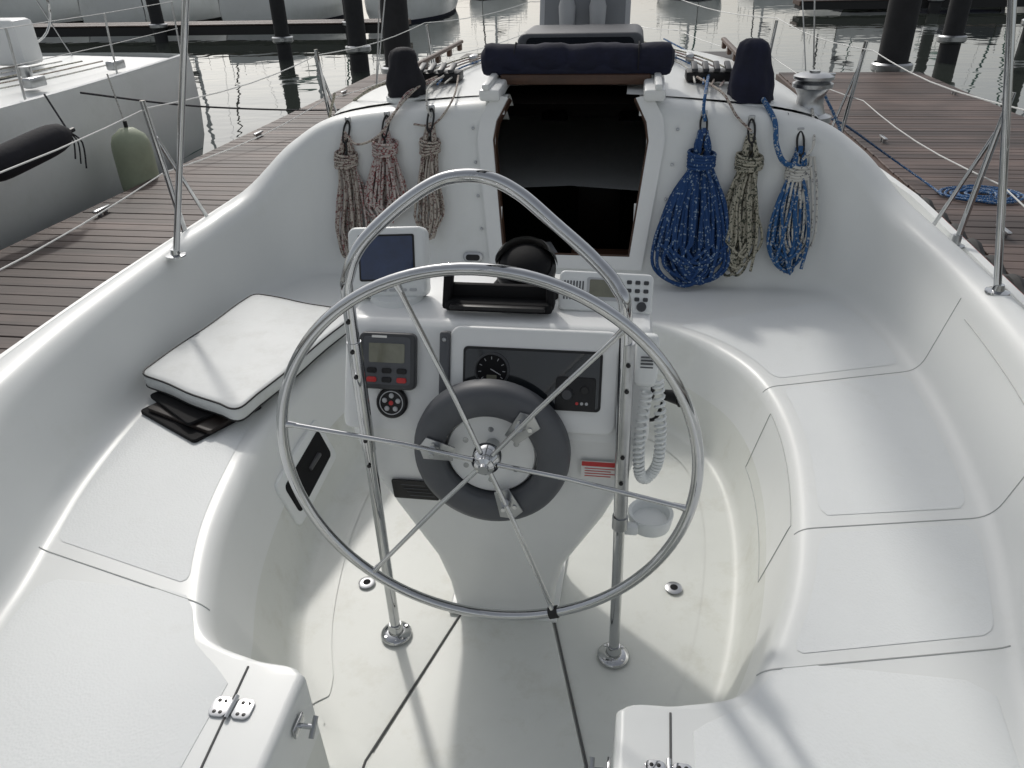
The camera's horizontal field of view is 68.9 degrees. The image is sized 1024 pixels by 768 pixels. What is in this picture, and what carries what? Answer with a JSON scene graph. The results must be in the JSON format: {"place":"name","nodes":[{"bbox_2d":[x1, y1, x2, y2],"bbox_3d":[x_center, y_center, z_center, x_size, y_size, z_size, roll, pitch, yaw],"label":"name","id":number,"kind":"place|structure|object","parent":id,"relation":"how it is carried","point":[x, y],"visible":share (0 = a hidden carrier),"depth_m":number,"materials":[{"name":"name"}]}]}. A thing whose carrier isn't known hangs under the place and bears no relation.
{"place":"outdoors","nodes":[
{"label":"outdoors","id":0,"kind":"place"},
{"bbox_2d":[37,0,1023,153],"bbox_3d":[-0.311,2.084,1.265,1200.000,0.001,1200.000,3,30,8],"label":"water","id":1,"kind":"structure","parent":0,"point":[219,63],"depth_m":22.61,"materials":[{"name":"grey liquid"}]},
{"bbox_2d":[0,0,83,23],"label":"distant sailboat","id":2,"kind":"object","parent":1,"relation":"on","point":[32,11],"visible":0.2,"depth_m":33.28,"materials":[{"name":"white"}]},
{"bbox_2d":[0,0,203,249],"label":"moored sailboat","id":3,"kind":"object","parent":1,"relation":"on","point":[64,185],"visible":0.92,"depth_m":7.85,"materials":[{"name":"white plastic"}]},
{"bbox_2d":[0,94,86,181],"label":"boat fender","id":4,"kind":"object","parent":3,"relation":"hanging from","point":[32,144],"visible":0.97,"depth_m":6.03,"materials":[{"name":"fabric"}]},
{"bbox_2d":[106,74,158,191],"bbox_3d":[-3.876,-2.453,7.582,0.380,1.301,0.380,3,30,8],"label":"boat fender","id":5,"kind":"object","parent":3,"relation":"hanging from","point":[133,156],"visible":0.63,"depth_m":7.52,"materials":[{"name":"green plastic"}]},
{"bbox_2d":[77,0,221,22],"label":"distant sailboat","id":6,"kind":"object","parent":1,"relation":"on","point":[204,10],"visible":0.46,"depth_m":30.20,"materials":[{"name":"white"}]},
{"bbox_2d":[145,0,168,41],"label":"mooring pile","id":7,"kind":"object","parent":1,"relation":"in","point":[157,25],"visible":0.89,"depth_m":25.78,"materials":[{"name":"wood"}]},
{"bbox_2d":[0,74,386,353],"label":"wooden dock","id":8,"kind":"object","parent":1,"relation":"on","point":[42,286],"visible":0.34,"depth_m":6.24,"materials":[{"name":"brown wood"}]},
{"bbox_2d":[80,92,339,110],"bbox_3d":[-2.942,-3.435,9.042,0.118,0.820,4.476,18,35,30],"label":"mooring line","id":9,"kind":"object","parent":8,"relation":"on","point":[109,96],"visible":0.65,"depth_m":8.46,"materials":[{"name":"black fabric"}]},
{"bbox_2d":[33,18,410,36],"bbox_3d":[-16.858,-13.164,27.694,26.600,0.402,1.646,3,30,8],"label":"wooden dock","id":10,"kind":"object","parent":1,"relation":"on","point":[321,26],"visible":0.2,"depth_m":26.34,"materials":[{"name":"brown wood"}]},
{"bbox_2d":[218,0,343,20],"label":"distant sailboat","id":11,"kind":"object","parent":1,"relation":"on","point":[240,10],"visible":0.48,"depth_m":29.55,"materials":[{"name":"white plastic"}]},
{"bbox_2d":[269,0,293,59],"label":"mooring pile","id":12,"kind":"object","parent":1,"relation":"in","point":[282,39],"visible":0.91,"depth_m":20.40,"materials":[{"name":"wood"}]},
{"bbox_2d":[342,0,347,39],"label":"mooring pile","id":13,"kind":"object","parent":1,"relation":"in","point":[344,23],"visible":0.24,"depth_m":24.87,"materials":[{"name":"wood"}]},
{"bbox_2d":[343,0,370,71],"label":"mooring pile","id":14,"kind":"object","parent":1,"relation":"in","point":[355,27],"visible":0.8,"depth_m":17.82,"materials":[{"name":"wood"}]},
{"bbox_2d":[380,0,410,73],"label":"mooring pile","id":15,"kind":"object","parent":1,"relation":"in","point":[396,20],"visible":0.21,"depth_m":14.00,"materials":[{"name":"metal"}]},
{"bbox_2d":[364,0,457,22],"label":"distant sailboat","id":16,"kind":"object","parent":1,"relation":"on","point":[421,10],"visible":0.53,"depth_m":31.48,"materials":[{"name":"white plastic"}]},
{"bbox_2d":[0,0,1023,767],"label":"sailboat","id":17,"kind":"object","parent":1,"relation":"on","point":[834,578],"visible":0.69,"depth_m":2.36,"materials":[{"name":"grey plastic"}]},
{"bbox_2d":[139,100,207,232],"bbox_3d":[-1.518,-0.992,3.430,0.100,0.625,0.296,3,30,8],"label":"lifeline stanchion","id":18,"kind":"object","parent":17,"relation":"on","point":[159,147],"visible":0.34,"depth_m":3.33,"materials":[{"name":"silver metal"}]},
{"bbox_2d":[141,391,260,442],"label":"folded washboards","id":19,"kind":"object","parent":17,"relation":"on","point":[192,424],"visible":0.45,"depth_m":2.60,"materials":[{"name":"black plastic"}]},
{"bbox_2d":[142,294,345,421],"bbox_3d":[-1.040,-0.143,2.951,0.564,0.064,0.879,8,31,16],"label":"seat cushion","id":20,"kind":"object","parent":19,"relation":"on","point":[230,364],"visible":0.84,"depth_m":2.83,"materials":[{"name":"white fabric"}]},
{"bbox_2d":[314,49,336,116],"bbox_3d":[-1.203,-1.936,5.049,0.100,0.625,0.296,3,30,8],"label":"lifeline stanchion","id":21,"kind":"object","parent":17,"relation":"on","point":[324,85],"visible":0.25,"depth_m":4.92,"materials":[{"name":"silver metal"}]},
{"bbox_2d":[334,117,369,257],"bbox_3d":[-0.817,-0.960,3.714,0.179,0.651,0.297,-10,31,-15],"label":"rope coil","id":22,"kind":"object","parent":17,"relation":"hanging from","point":[352,183],"visible":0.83,"depth_m":3.69,"materials":[{"name":"beige fabric"}]},
{"bbox_2d":[363,111,407,222],"bbox_3d":[-0.602,-1.046,3.654,0.227,0.502,0.244,18,35,30],"label":"rope coil","id":23,"kind":"object","parent":17,"relation":"on","point":[385,176],"visible":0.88,"depth_m":3.65,"materials":[{"name":"beige fabric"}]},
{"bbox_2d":[386,47,425,103],"bbox_3d":[-0.542,-1.565,3.775,0.209,0.250,0.210,3,30,8],"label":"covered winch","id":24,"kind":"object","parent":17,"relation":"on","point":[404,74],"visible":0.94,"depth_m":3.72,"materials":[{"name":"fabric"}]},
{"bbox_2d":[413,105,444,239],"bbox_3d":[-0.402,-1.026,3.638,0.158,0.587,0.295,3,30,8],"label":"rope coil","id":25,"kind":"object","parent":17,"relation":"hanging from","point":[429,151],"visible":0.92,"depth_m":3.62,"materials":[{"name":"beige fabric"}]},
{"bbox_2d":[425,25,434,62],"bbox_3d":[-0.659,-2.817,6.550,0.100,0.625,0.296,3,30,8],"label":"lifeline stanchion","id":26,"kind":"object","parent":17,"relation":"on","point":[429,41],"visible":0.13,"depth_m":6.37,"materials":[{"name":"silver metal"}]},
{"bbox_2d":[340,168,634,668],"bbox_3d":[-0.041,0.169,1.946,0.766,1.417,0.146,3,30,8],"label":"binnacle guard rail","id":27,"kind":"object","parent":17,"relation":"on","point":[613,653],"visible":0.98,"depth_m":1.79,"materials":[{"name":"silver metal"}]},
{"bbox_2d":[625,499,673,537],"bbox_3d":[0.372,0.374,2.068,0.146,0.050,0.133,3,30,8],"label":"cup holder","id":28,"kind":"object","parent":27,"relation":"attached to","point":[649,519],"visible":0.9,"depth_m":2.06,"materials":[{"name":"white plastic"}]},
{"bbox_2d":[633,333,666,483],"bbox_3d":[0.333,0.064,1.865,0.088,0.391,0.121,-9,31,-13],"label":"radio handset","id":29,"kind":"object","parent":27,"relation":"attached to","point":[646,371],"visible":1,"depth_m":1.84,"materials":[{"name":"white plastic"}]},
{"bbox_2d":[414,379,570,520],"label":"autopilot wheel drive","id":30,"kind":"structure","parent":17,"relation":"attached to","point":[544,430],"depth_m":1.86,"materials":[{"name":"grey plastic"}]},
{"bbox_2d":[344,226,653,622],"bbox_3d":[-0.034,0.152,2.201,0.835,1.198,0.556,3,30,8],"label":"steering console","id":31,"kind":"object","parent":17,"relation":"on","point":[544,343],"visible":0.8,"depth_m":1.96,"materials":[{"name":"white plastic"}]},
{"bbox_2d":[276,262,703,620],"bbox_3d":[-0.050,0.133,1.862,1.011,1.011,0.270,3,30,8],"label":"steering wheel","id":32,"kind":"object","parent":31,"relation":"attached to","point":[485,458],"visible":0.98,"depth_m":1.74,"materials":[{"name":"silver metal"}]},
{"bbox_2d":[649,387,679,421],"bbox_3d":[0.388,0.057,1.929,0.127,0.123,0.056,20,36,32],"label":"engine throttle knob","id":33,"kind":"object","parent":31,"relation":"attached to","point":[670,396],"visible":0.35,"depth_m":1.90,"materials":[{"name":"black plastic"}]},
{"bbox_2d":[0,0,1023,270],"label":"lifelines","id":34,"kind":"object","parent":17,"relation":"on","point":[444,56],"visible":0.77,"depth_m":3.68,"materials":[{"name":"grey metal"}]},
{"bbox_2d":[481,41,674,75],"bbox_3d":[0.317,-1.599,3.670,0.945,0.157,0.159,3,30,8],"label":"rolled canvas dodger","id":35,"kind":"object","parent":17,"relation":"on","point":[652,58],"visible":0.97,"depth_m":3.61,"materials":[{"name":"fabric"}]},
{"bbox_2d":[344,74,815,167],"bbox_3d":[0.240,-1.379,3.804,2.452,0.337,0.854,3,30,8],"label":"halyard line","id":36,"kind":"object","parent":17,"relation":"attached to","point":[764,101],"visible":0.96,"depth_m":3.54,"materials":[{"name":"beige fabric"}]},
{"bbox_2d":[166,0,1016,295],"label":"stanchions","id":37,"kind":"structure","parent":17,"relation":"on","point":[998,288],"depth_m":2.54,"materials":[{"name":"metal"}]},
{"bbox_2d":[376,0,815,88],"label":"shrouds","id":38,"kind":"object","parent":17,"relation":"on","point":[377,66],"depth_m":5.02,"materials":[{"name":"silver metal"}]},
{"bbox_2d":[650,110,729,287],"bbox_3d":[0.847,-0.858,3.487,0.367,0.744,0.348,3,30,8],"label":"rope coil","id":39,"kind":"object","parent":17,"relation":"on","point":[690,254],"visible":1,"depth_m":3.47,"materials":[{"name":"blue fabric"}]},
{"bbox_2d":[719,115,763,276],"bbox_3d":[1.071,-0.864,3.460,0.201,0.678,0.310,3,30,8],"label":"rope coil","id":40,"kind":"object","parent":17,"relation":"hanging from","point":[745,225],"visible":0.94,"depth_m":3.44,"materials":[{"name":"beige fabric"}]},
{"bbox_2d":[725,38,774,107],"bbox_3d":[1.145,-1.476,3.544,0.231,0.300,0.232,3,30,8],"label":"covered winch","id":41,"kind":"object","parent":17,"relation":"on","point":[751,81],"visible":0.89,"depth_m":3.48,"materials":[{"name":"blue fabric"}]},
{"bbox_2d":[770,20,777,52],"bbox_3d":[2.085,-2.671,6.174,0.100,0.625,0.296,3,30,8],"label":"lifeline stanchion","id":42,"kind":"object","parent":17,"relation":"on","point":[773,34],"visible":0.11,"depth_m":5.96,"materials":[{"name":"silver metal"}]},
{"bbox_2d":[766,127,810,274],"bbox_3d":[1.308,-0.828,3.416,0.187,0.607,0.295,16,35,28],"label":"rope coil","id":43,"kind":"object","parent":17,"relation":"hanging from","point":[777,218],"visible":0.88,"depth_m":3.41,"materials":[{"name":"blue fabric"}]},
{"bbox_2d":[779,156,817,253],"bbox_3d":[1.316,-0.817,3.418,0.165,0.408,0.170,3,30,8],"label":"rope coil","id":44,"kind":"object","parent":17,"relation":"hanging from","point":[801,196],"visible":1,"depth_m":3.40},
{"bbox_2d":[791,70,835,123],"bbox_3d":[1.449,-1.396,3.621,0.221,0.231,0.221,3,30,8],"label":"winch","id":45,"kind":"object","parent":17,"relation":"attached to","point":[812,87],"visible":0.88,"depth_m":3.56,"materials":[{"name":"metal"}]},
{"bbox_2d":[831,41,868,132],"bbox_3d":[2.128,-1.861,4.768,0.100,0.625,0.296,3,30,8],"label":"lifeline stanchion","id":46,"kind":"object","parent":17,"relation":"on","point":[853,82],"visible":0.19,"depth_m":4.67,"materials":[{"name":"silver metal"}]},
{"bbox_2d":[932,92,1015,248],"bbox_3d":[1.916,-0.912,3.135,0.100,0.625,0.296,3,30,8],"label":"lifeline stanchion","id":47,"kind":"object","parent":17,"relation":"on","point":[989,147],"visible":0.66,"depth_m":3.08,"materials":[{"name":"silver metal"}]},
{"bbox_2d":[870,0,921,71],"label":"mooring pile","id":48,"kind":"object","parent":1,"relation":"in","point":[899,30],"visible":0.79,"depth_m":13.01,"materials":[{"name":"metal"}]},
{"bbox_2d":[775,72,1023,278],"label":"wooden dock","id":49,"kind":"object","parent":1,"relation":"on","point":[958,128],"visible":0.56,"depth_m":8.50,"materials":[{"name":"brown wood"}]},
{"bbox_2d":[831,118,1023,203],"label":"dock line","id":50,"kind":"object","parent":49,"relation":"on","point":[989,197],"visible":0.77,"depth_m":6.51,"materials":[{"name":"blue fabric"}]},
{"bbox_2d":[916,193,1023,293],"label":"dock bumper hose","id":51,"kind":"object","parent":49,"relation":"on","point":[1016,281],"visible":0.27,"depth_m":5.32,"materials":[{"name":"white rubber"}]},
{"bbox_2d":[793,0,1023,9],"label":"wooden dock","id":52,"kind":"object","parent":1,"relation":"on","point":[843,4],"visible":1,"depth_m":29.79,"materials":[{"name":"brown wood"}]},
{"bbox_2d":[927,0,944,13],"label":"mooring pile","id":53,"kind":"object","parent":1,"relation":"in","point":[934,6],"visible":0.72,"depth_m":29.06,"materials":[{"name":"wood"}]},
{"bbox_2d":[935,0,971,62],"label":"mooring pile","id":54,"kind":"object","parent":1,"relation":"in","point":[951,38],"visible":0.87,"depth_m":16.86,"materials":[{"name":"metal"}]},
{"bbox_2d":[1019,19,1023,42],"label":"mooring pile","id":55,"kind":"object","parent":1,"relation":"in","point":[1021,40],"visible":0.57,"depth_m":20.20,"materials":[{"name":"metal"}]}
]}

